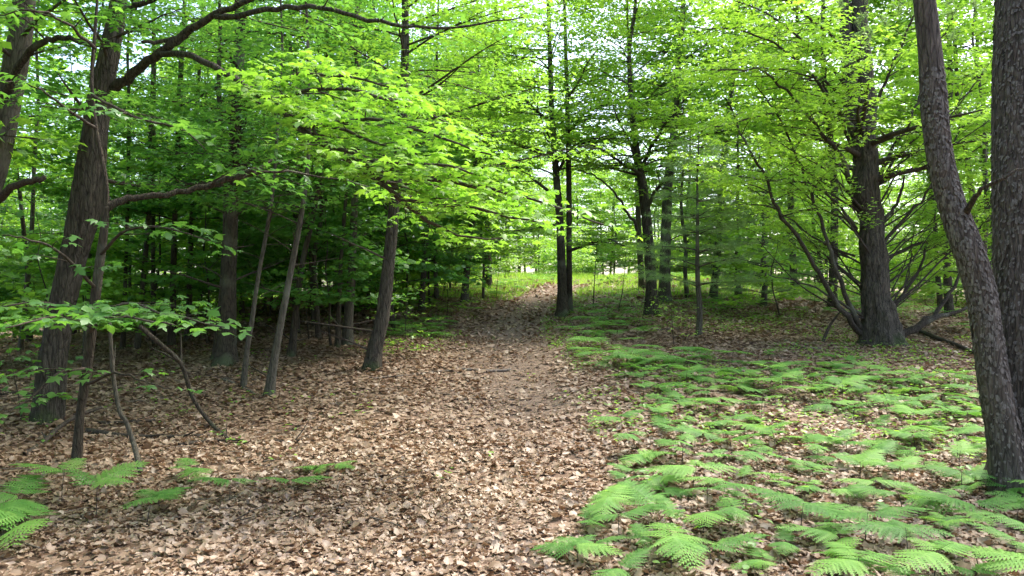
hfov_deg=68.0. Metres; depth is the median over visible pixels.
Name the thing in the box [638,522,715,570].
fern
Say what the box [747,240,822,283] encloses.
bush
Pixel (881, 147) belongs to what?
broadleaf tree
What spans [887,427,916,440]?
fern
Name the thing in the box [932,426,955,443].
fern
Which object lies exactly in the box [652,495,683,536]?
fern
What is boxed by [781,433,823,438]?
fern
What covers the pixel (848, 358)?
fern
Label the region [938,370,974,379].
fern
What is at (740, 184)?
broadleaf tree
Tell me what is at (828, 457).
fern
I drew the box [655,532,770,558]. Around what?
fern
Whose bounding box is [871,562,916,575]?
fern
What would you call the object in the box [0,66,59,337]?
broadleaf tree
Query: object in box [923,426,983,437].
fern
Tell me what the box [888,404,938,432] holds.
fern
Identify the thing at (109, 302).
bush
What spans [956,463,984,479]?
fern
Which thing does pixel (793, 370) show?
fern
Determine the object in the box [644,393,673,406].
fern
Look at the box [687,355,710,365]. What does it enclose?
fern
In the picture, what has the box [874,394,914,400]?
fern
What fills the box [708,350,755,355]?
fern
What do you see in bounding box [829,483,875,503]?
fern
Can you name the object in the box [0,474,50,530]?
fern
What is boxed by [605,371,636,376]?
fern
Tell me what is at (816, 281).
sapling
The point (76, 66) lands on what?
sky
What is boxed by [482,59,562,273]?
broadleaf tree
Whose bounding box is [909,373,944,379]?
fern
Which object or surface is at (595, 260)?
sapling
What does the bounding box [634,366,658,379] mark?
fern
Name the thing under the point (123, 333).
sapling
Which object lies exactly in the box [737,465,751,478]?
fern
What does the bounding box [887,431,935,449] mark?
fern
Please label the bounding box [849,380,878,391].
fern
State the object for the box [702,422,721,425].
fern
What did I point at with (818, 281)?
broadleaf tree
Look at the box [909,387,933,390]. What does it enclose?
fern
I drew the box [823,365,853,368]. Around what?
fern
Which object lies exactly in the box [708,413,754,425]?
fern
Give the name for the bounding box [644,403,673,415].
fern
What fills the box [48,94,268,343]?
sapling
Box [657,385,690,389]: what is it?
fern
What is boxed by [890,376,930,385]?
fern
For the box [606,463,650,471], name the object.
fern
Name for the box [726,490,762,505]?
fern
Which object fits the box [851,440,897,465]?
fern
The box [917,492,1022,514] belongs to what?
fern
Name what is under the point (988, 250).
broadleaf tree
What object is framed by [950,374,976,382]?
fern
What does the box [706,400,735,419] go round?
fern
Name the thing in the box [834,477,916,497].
fern
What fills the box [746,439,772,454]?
fern
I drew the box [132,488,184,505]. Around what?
fern
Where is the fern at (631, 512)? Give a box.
[585,505,658,534]
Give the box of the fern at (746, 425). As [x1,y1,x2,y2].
[729,421,766,433]
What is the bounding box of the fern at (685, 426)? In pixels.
[648,422,707,434]
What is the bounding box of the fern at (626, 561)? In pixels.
[593,547,651,575]
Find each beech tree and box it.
[252,0,470,344]
[421,2,545,301]
[585,0,786,302]
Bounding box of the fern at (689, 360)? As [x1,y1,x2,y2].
[667,359,706,367]
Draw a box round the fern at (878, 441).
[865,439,910,453]
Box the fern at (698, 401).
[687,398,705,410]
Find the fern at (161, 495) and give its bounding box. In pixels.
[122,487,192,524]
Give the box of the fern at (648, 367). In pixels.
[635,365,663,370]
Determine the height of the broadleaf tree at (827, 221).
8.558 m
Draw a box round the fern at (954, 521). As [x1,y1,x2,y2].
[918,515,983,545]
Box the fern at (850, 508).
[809,502,874,519]
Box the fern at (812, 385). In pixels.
[793,380,830,392]
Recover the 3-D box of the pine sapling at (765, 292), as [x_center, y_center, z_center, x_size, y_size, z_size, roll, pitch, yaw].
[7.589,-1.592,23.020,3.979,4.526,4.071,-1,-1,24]
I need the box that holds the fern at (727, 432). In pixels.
[712,429,744,439]
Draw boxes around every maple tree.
[0,0,185,203]
[0,0,382,459]
[0,0,642,425]
[100,0,329,359]
[108,0,409,366]
[179,0,626,370]
[370,0,532,312]
[434,0,672,317]
[517,0,747,316]
[652,0,992,347]
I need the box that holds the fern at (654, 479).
[638,468,689,488]
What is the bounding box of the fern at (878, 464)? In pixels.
[852,456,899,474]
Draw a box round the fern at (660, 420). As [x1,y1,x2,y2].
[650,414,674,424]
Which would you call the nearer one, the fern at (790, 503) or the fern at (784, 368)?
the fern at (790, 503)
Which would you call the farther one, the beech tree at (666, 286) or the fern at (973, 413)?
the beech tree at (666, 286)
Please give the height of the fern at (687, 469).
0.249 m
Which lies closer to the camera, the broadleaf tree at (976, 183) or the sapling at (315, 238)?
the sapling at (315, 238)
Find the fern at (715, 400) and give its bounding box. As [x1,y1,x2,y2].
[688,397,748,407]
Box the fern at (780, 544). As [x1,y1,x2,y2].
[767,527,799,555]
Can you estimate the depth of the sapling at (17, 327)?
22.76 m
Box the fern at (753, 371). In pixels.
[742,368,765,377]
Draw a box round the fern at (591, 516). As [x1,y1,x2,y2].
[576,505,605,528]
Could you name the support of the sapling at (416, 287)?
on the forest floor
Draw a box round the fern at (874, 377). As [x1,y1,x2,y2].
[824,375,887,380]
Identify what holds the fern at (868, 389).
on the forest floor
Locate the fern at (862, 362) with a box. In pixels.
[829,360,871,369]
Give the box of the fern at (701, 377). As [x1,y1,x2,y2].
[684,373,717,382]
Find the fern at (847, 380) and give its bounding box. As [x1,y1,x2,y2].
[827,375,872,399]
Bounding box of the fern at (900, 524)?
[875,501,916,537]
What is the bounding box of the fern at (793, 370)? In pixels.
[776,367,802,377]
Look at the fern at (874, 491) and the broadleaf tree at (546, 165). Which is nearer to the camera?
the fern at (874, 491)
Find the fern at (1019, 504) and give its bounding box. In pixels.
[998,497,1023,517]
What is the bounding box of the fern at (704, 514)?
[683,511,743,535]
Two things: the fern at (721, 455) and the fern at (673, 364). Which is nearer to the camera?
the fern at (721, 455)
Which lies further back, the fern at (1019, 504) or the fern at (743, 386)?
the fern at (743, 386)
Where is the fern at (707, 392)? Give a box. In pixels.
[690,385,719,395]
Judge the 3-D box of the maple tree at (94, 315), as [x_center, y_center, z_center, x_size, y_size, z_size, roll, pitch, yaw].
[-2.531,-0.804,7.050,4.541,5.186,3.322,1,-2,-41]
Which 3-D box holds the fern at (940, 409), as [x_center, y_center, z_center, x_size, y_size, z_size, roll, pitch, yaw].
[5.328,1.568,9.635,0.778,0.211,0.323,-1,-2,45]
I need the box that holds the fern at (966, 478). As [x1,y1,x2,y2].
[939,471,983,493]
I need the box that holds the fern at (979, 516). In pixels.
[946,506,997,526]
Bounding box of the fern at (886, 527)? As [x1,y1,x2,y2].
[839,519,954,548]
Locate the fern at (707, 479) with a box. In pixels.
[674,476,772,492]
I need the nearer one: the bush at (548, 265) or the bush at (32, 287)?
the bush at (32, 287)
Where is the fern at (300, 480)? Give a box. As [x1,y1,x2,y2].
[259,475,331,487]
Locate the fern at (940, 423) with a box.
[928,420,942,427]
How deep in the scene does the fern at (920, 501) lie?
5.81 m
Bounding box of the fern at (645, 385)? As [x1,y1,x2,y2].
[639,382,671,387]
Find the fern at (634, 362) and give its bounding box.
[629,358,655,363]
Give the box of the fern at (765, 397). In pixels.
[748,394,780,415]
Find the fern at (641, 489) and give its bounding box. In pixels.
[616,480,671,513]
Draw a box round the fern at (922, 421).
[902,419,940,430]
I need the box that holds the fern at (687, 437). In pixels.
[668,434,697,464]
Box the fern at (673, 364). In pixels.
[657,363,683,368]
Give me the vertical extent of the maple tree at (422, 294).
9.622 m
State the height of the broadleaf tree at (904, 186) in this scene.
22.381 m
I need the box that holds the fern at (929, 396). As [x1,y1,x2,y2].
[892,393,939,408]
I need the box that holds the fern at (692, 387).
[684,385,701,391]
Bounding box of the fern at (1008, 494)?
[985,490,1022,509]
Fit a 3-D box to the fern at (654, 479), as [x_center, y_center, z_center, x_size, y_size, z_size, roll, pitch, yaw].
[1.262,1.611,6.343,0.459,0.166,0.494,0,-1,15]
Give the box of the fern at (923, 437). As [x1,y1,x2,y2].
[898,431,937,446]
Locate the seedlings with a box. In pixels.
[1,284,985,575]
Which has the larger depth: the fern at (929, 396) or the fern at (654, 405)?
the fern at (929, 396)
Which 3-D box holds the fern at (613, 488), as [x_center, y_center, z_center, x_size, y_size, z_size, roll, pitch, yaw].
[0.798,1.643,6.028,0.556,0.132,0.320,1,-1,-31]
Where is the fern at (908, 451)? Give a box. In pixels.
[892,449,944,464]
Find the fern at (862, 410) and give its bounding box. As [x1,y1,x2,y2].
[849,408,868,412]
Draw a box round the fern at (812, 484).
[798,480,823,488]
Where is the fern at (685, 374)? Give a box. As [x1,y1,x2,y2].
[670,369,695,378]
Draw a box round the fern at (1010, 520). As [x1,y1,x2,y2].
[969,509,1023,530]
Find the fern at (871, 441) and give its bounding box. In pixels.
[862,440,887,445]
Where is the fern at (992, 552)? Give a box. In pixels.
[960,545,1023,571]
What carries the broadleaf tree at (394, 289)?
on the forest floor
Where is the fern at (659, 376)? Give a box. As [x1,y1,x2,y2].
[650,375,668,378]
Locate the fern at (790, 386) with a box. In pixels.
[766,385,815,399]
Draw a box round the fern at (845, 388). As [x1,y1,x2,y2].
[834,386,854,392]
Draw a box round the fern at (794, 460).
[757,452,819,466]
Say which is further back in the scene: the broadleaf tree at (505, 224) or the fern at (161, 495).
the broadleaf tree at (505, 224)
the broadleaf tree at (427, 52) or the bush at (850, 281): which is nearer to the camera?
the broadleaf tree at (427, 52)
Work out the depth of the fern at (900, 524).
5.30 m
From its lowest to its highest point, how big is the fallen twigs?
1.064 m
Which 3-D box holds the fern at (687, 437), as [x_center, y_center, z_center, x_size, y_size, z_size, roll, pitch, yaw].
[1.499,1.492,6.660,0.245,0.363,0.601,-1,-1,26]
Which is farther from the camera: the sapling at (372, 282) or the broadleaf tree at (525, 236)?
the broadleaf tree at (525, 236)
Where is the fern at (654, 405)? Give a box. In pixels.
[637,401,670,406]
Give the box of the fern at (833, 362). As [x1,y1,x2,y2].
[820,361,845,364]
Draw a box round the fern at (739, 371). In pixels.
[728,367,759,373]
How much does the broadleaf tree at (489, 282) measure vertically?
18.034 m
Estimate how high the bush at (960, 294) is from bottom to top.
2.364 m
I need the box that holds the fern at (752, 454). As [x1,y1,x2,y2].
[732,446,770,470]
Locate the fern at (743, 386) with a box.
[719,383,767,394]
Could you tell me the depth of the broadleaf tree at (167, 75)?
31.09 m
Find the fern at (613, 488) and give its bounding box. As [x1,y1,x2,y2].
[592,482,636,498]
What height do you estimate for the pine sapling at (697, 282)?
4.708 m
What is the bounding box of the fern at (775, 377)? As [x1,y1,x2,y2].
[771,376,798,382]
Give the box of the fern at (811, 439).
[802,434,830,453]
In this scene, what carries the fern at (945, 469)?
on the forest floor
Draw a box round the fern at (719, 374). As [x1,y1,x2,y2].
[691,371,732,381]
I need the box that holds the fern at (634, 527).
[627,523,655,548]
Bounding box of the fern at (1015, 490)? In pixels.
[975,469,1023,496]
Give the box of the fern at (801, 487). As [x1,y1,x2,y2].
[767,480,827,495]
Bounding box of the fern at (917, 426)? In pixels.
[900,425,934,439]
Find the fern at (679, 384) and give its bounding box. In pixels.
[659,383,691,396]
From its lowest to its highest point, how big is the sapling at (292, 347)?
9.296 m
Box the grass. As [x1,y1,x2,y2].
[306,270,892,299]
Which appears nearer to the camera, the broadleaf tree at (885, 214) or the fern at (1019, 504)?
the fern at (1019, 504)
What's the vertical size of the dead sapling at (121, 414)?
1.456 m
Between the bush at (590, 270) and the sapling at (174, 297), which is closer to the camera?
the sapling at (174, 297)
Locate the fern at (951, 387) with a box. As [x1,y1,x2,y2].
[942,384,968,392]
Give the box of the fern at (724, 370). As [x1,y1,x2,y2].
[703,368,736,372]
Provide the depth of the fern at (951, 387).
10.64 m
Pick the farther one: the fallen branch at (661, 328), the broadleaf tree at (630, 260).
the broadleaf tree at (630, 260)
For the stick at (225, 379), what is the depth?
11.53 m
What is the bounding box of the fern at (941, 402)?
[932,400,966,414]
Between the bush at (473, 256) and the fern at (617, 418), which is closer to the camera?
the fern at (617, 418)
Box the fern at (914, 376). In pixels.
[903,375,949,386]
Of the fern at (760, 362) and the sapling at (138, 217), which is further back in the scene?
the sapling at (138, 217)
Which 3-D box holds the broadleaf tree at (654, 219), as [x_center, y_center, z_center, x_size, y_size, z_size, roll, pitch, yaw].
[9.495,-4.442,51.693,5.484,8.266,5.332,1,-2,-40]
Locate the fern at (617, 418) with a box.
[587,409,643,422]
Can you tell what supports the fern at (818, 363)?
on the forest floor
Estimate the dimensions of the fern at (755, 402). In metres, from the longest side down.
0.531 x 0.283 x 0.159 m
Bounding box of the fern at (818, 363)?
[802,361,832,370]
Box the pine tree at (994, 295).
[805,0,1023,498]
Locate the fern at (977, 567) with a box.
[934,559,1010,575]
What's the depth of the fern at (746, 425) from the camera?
8.13 m
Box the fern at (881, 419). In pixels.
[867,414,892,425]
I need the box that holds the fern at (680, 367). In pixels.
[670,365,703,385]
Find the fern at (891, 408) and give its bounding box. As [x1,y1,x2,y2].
[889,407,936,416]
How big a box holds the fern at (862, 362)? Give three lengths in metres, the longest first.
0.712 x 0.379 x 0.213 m
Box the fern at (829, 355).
[819,353,842,358]
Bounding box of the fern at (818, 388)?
[808,386,829,399]
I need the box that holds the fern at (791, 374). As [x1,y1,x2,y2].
[770,370,805,378]
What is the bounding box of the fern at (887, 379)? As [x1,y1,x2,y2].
[868,378,907,383]
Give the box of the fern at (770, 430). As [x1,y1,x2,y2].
[755,426,787,437]
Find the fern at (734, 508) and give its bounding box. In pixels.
[715,497,750,524]
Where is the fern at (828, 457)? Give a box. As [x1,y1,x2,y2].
[805,452,856,462]
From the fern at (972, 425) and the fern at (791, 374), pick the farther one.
the fern at (791, 374)
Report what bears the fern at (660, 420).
on the forest floor
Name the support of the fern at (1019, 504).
on the forest floor
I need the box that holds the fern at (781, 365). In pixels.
[750,363,789,384]
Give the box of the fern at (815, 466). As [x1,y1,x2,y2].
[786,463,835,470]
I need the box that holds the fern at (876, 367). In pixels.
[855,364,887,375]
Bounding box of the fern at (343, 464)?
[308,460,354,469]
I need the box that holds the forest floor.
[0,276,1023,575]
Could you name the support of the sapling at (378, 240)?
on the forest floor
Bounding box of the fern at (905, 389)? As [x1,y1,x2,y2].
[890,384,926,394]
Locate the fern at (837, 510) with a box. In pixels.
[791,501,858,521]
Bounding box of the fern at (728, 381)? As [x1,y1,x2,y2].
[713,379,742,395]
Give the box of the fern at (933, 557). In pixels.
[890,538,975,575]
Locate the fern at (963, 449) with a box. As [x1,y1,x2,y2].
[935,440,983,461]
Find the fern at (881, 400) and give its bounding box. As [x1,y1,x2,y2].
[863,394,904,416]
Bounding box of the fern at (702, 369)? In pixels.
[679,367,715,374]
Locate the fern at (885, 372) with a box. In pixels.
[860,371,911,376]
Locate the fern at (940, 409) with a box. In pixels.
[905,401,963,412]
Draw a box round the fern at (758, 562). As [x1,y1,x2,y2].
[728,545,776,569]
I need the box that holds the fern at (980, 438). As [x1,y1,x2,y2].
[966,436,985,441]
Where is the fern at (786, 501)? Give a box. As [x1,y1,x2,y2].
[748,488,841,531]
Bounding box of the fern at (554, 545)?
[532,534,623,561]
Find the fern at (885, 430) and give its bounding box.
[877,427,899,436]
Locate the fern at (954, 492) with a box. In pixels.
[940,485,972,497]
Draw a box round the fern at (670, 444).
[654,439,693,458]
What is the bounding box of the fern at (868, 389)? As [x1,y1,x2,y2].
[849,387,876,399]
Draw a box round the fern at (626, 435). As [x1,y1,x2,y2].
[614,430,645,452]
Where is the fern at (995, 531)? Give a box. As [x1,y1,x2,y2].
[963,521,1023,557]
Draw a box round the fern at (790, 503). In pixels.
[779,494,802,512]
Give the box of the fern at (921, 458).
[887,457,923,465]
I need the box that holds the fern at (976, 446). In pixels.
[948,442,985,456]
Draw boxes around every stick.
[221,378,255,393]
[373,367,457,378]
[461,367,511,371]
[783,339,821,349]
[821,312,839,341]
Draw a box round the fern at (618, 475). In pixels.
[607,470,648,479]
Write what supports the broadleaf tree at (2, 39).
on the forest floor
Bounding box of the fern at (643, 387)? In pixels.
[634,382,653,403]
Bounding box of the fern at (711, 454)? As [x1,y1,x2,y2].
[697,449,724,456]
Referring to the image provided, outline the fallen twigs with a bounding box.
[0,329,1023,575]
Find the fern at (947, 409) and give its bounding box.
[931,404,962,417]
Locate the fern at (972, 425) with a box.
[959,422,984,431]
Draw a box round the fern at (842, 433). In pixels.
[814,429,855,444]
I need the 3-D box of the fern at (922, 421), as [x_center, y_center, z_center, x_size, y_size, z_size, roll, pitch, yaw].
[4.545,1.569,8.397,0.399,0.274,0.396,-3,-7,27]
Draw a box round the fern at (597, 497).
[587,490,628,502]
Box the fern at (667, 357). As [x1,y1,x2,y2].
[653,355,679,363]
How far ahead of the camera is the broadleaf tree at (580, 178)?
64.29 m
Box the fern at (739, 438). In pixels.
[704,433,773,454]
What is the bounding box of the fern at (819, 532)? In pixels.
[774,522,862,557]
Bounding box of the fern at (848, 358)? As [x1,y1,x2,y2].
[844,355,855,360]
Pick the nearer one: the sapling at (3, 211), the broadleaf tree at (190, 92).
the sapling at (3, 211)
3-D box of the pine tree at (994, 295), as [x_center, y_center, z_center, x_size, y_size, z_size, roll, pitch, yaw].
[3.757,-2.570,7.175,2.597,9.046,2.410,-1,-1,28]
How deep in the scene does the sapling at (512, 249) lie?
24.67 m
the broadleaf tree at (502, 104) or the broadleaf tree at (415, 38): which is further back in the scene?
the broadleaf tree at (502, 104)
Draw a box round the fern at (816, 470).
[806,468,837,479]
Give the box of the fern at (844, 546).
[814,541,883,574]
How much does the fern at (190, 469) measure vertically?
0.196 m
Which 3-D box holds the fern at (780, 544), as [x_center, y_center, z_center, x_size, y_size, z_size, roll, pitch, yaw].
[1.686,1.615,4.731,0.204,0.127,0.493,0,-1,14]
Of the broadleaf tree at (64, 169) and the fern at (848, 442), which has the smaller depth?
the fern at (848, 442)
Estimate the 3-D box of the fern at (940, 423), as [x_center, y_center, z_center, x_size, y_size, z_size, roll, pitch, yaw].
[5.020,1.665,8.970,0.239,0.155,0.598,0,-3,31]
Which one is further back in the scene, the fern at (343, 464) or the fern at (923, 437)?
the fern at (923, 437)
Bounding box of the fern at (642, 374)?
[635,371,653,377]
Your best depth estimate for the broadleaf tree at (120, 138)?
35.83 m
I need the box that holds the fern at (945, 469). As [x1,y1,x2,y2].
[913,463,995,490]
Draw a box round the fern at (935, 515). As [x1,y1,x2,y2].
[919,511,959,529]
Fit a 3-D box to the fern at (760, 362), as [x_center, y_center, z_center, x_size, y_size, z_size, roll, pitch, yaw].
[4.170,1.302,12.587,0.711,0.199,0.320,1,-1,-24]
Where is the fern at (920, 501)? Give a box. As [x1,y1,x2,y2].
[896,482,952,514]
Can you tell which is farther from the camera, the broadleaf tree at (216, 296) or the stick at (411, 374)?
the broadleaf tree at (216, 296)
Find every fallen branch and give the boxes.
[0,391,32,394]
[85,427,202,438]
[98,416,154,423]
[166,500,275,533]
[178,424,250,445]
[275,417,319,441]
[634,322,688,330]
[918,329,973,353]
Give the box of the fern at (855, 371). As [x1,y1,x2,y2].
[838,368,865,373]
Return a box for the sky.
[0,0,993,299]
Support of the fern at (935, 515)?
on the forest floor
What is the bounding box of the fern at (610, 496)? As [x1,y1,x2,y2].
[587,484,633,521]
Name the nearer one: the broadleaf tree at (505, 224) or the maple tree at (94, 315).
the maple tree at (94, 315)
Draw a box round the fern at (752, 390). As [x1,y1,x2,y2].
[744,389,769,400]
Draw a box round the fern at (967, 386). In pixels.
[945,383,976,389]
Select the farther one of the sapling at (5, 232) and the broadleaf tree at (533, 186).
the broadleaf tree at (533, 186)
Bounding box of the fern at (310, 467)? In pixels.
[295,465,325,473]
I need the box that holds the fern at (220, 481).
[185,477,257,499]
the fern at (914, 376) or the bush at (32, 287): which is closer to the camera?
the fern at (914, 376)
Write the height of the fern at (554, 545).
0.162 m
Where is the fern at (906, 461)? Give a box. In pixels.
[881,455,924,479]
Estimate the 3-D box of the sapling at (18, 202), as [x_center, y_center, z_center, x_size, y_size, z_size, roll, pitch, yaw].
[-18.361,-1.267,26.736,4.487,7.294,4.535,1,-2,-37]
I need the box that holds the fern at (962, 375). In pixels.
[953,374,976,380]
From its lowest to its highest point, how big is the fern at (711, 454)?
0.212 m
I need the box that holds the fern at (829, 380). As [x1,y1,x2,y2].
[816,378,833,386]
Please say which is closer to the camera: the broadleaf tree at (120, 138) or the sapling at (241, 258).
the sapling at (241, 258)
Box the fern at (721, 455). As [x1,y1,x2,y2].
[704,453,735,458]
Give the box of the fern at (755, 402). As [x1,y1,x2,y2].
[744,400,768,407]
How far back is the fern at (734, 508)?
5.16 m
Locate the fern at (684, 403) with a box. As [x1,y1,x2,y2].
[655,399,700,409]
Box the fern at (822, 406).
[799,398,861,411]
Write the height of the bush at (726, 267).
3.014 m
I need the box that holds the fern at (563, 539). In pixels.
[553,535,629,548]
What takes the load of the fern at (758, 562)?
on the forest floor
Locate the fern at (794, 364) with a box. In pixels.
[776,361,808,365]
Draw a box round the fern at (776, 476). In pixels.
[750,472,791,479]
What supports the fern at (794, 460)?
on the forest floor
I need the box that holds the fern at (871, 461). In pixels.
[832,448,886,483]
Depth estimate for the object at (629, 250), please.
40.65 m
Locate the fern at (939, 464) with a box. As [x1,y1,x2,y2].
[925,461,963,479]
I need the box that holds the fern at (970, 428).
[937,426,981,456]
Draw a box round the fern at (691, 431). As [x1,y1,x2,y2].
[672,426,722,442]
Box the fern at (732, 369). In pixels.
[721,367,742,375]
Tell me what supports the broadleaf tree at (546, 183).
on the forest floor
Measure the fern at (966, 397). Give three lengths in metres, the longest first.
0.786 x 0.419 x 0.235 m
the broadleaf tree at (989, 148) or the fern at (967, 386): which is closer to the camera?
the fern at (967, 386)
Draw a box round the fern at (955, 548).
[925,540,1020,563]
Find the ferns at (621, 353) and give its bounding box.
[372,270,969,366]
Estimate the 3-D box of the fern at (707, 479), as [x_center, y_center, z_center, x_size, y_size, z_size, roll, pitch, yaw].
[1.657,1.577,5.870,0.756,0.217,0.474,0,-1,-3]
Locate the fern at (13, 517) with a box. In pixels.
[0,503,60,548]
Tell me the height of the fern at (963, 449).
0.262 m
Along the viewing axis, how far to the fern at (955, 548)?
4.68 m
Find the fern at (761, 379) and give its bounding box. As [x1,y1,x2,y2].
[738,378,781,386]
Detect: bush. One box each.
[1,255,121,333]
[11,268,147,335]
[40,284,122,332]
[102,277,183,314]
[135,237,271,332]
[146,255,264,316]
[157,286,215,315]
[276,251,378,307]
[318,251,431,311]
[379,243,453,291]
[431,240,496,275]
[464,223,526,269]
[492,236,524,270]
[526,246,587,272]
[530,237,583,271]
[532,222,601,270]
[572,252,602,273]
[576,247,616,272]
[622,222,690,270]
[704,215,842,315]
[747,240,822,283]
[822,218,942,291]
[838,238,905,285]
[840,236,926,289]
[887,242,956,288]
[890,259,956,294]
[900,253,991,304]
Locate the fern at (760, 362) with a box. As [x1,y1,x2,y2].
[747,360,777,363]
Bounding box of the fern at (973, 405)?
[949,398,980,409]
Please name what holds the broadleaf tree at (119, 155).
on the forest floor
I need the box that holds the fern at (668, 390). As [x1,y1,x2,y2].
[661,388,692,400]
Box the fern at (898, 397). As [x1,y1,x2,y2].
[878,395,908,401]
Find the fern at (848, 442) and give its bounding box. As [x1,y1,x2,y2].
[824,436,872,451]
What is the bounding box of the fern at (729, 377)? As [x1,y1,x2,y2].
[721,376,752,383]
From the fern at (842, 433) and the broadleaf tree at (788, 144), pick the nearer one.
the fern at (842, 433)
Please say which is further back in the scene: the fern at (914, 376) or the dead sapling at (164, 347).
the fern at (914, 376)
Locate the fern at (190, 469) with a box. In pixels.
[168,458,213,478]
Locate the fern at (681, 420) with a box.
[664,415,696,422]
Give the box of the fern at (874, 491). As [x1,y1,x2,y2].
[847,487,945,506]
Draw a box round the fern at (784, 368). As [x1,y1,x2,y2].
[772,361,802,371]
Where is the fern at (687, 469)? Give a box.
[644,460,739,485]
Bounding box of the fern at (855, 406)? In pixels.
[839,402,874,419]
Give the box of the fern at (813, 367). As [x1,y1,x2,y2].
[793,366,832,371]
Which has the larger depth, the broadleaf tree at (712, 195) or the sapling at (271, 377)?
the broadleaf tree at (712, 195)
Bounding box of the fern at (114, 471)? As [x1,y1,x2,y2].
[64,460,149,514]
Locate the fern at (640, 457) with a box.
[618,449,674,466]
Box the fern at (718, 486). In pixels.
[680,483,745,497]
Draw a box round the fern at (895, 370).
[876,367,916,372]
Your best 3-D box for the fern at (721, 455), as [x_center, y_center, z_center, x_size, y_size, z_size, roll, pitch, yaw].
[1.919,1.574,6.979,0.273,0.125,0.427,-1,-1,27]
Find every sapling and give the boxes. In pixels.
[0,114,35,293]
[0,162,48,282]
[0,194,59,332]
[0,201,156,354]
[0,206,123,306]
[0,212,25,316]
[0,230,59,340]
[0,242,174,335]
[0,257,50,334]
[0,344,82,419]
[6,0,228,348]
[29,86,207,327]
[31,0,249,340]
[43,191,167,330]
[45,177,155,299]
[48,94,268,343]
[57,0,264,344]
[91,214,211,304]
[107,0,279,340]
[107,0,443,397]
[107,127,218,293]
[108,316,143,471]
[110,137,318,343]
[131,269,218,350]
[138,325,230,442]
[156,185,307,289]
[161,0,388,388]
[183,0,433,356]
[208,0,418,338]
[208,155,348,277]
[209,226,317,302]
[217,172,334,317]
[220,85,339,268]
[236,167,430,345]
[240,68,407,326]
[254,94,405,307]
[255,0,438,347]
[270,259,345,338]
[299,23,491,329]
[323,224,405,273]
[329,141,481,308]
[331,227,427,292]
[359,144,506,303]
[365,276,441,340]
[384,330,431,354]
[401,212,490,291]
[409,163,505,290]
[413,101,540,298]
[413,260,482,312]
[470,248,532,297]
[573,215,626,307]
[593,230,657,310]
[616,134,772,336]
[625,289,670,318]
[648,302,703,345]
[675,101,814,298]
[701,160,827,306]
[791,260,844,312]
[889,178,960,297]
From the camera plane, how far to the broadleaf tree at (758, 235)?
55.19 m
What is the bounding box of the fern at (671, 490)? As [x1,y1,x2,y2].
[638,484,696,497]
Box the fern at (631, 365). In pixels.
[622,362,643,368]
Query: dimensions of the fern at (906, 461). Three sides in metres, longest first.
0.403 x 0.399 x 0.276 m
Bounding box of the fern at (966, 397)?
[946,392,978,407]
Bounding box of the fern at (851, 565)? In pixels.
[804,549,896,575]
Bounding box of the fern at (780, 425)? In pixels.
[752,421,799,449]
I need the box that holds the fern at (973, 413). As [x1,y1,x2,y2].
[952,412,980,416]
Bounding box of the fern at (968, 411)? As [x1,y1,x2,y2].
[955,406,979,414]
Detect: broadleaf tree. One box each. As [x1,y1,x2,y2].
[0,0,54,256]
[0,0,79,148]
[0,0,97,341]
[0,0,120,170]
[0,0,139,350]
[0,0,191,353]
[0,24,28,247]
[0,39,48,228]
[0,41,86,168]
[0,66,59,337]
[0,82,44,262]
[0,142,74,280]
[2,105,53,244]
[5,168,51,242]
[9,78,73,299]
[24,19,120,333]
[33,0,249,348]
[34,77,73,333]
[34,100,72,232]
[49,81,126,258]
[50,0,156,252]
[50,100,120,188]
[53,99,141,235]
[79,66,156,275]
[122,0,255,317]
[131,73,181,287]
[139,47,216,222]
[144,8,218,244]
[156,1,225,314]
[157,0,232,315]
[174,3,300,317]
[181,162,251,308]
[182,5,273,308]
[186,2,287,179]
[205,0,310,311]
[227,1,365,333]
[267,0,400,299]
[294,0,452,310]
[328,0,424,303]
[343,0,445,239]
[371,55,520,298]
[375,7,446,219]
[382,2,478,254]
[389,8,435,236]
[407,0,485,275]
[420,33,493,285]
[423,0,583,286]
[431,52,484,245]
[436,123,500,257]
[442,48,539,222]
[471,49,560,255]
[478,160,546,271]
[481,91,542,272]
[481,157,540,271]
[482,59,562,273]
[494,220,525,273]
[499,169,550,271]
[512,151,554,272]
[513,177,565,271]
[516,86,608,238]
[521,108,613,260]
[521,192,572,271]
[529,0,730,290]
[549,156,605,272]
[550,187,602,272]
[552,162,624,263]
[572,156,637,273]
[580,157,637,274]
[580,170,636,275]
[594,171,634,271]
[597,65,761,297]
[604,120,664,273]
[615,0,841,298]
[615,165,694,261]
[620,177,681,270]
[627,185,688,272]
[639,25,730,272]
[650,181,695,271]
[659,193,704,274]
[672,200,706,267]
[673,134,758,266]
[673,176,740,272]
[682,111,767,262]
[691,1,875,289]
[702,0,946,307]
[704,0,907,297]
[706,99,778,273]
[735,118,825,280]
[735,181,789,280]
[740,64,888,284]
[754,167,806,276]
[760,32,890,283]
[767,127,880,280]
[768,98,856,280]
[769,153,848,282]
[777,125,857,269]
[788,190,857,286]
[813,8,920,212]
[823,127,895,284]
[824,0,992,306]
[833,0,994,226]
[844,166,926,291]
[846,192,902,277]
[850,0,994,298]
[869,0,993,316]
[881,10,993,263]
[882,187,918,252]
[883,92,960,234]
[893,102,974,294]
[909,110,991,269]
[963,167,990,216]
[975,169,991,254]
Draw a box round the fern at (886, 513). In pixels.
[821,505,932,538]
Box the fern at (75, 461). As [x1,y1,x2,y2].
[8,457,86,500]

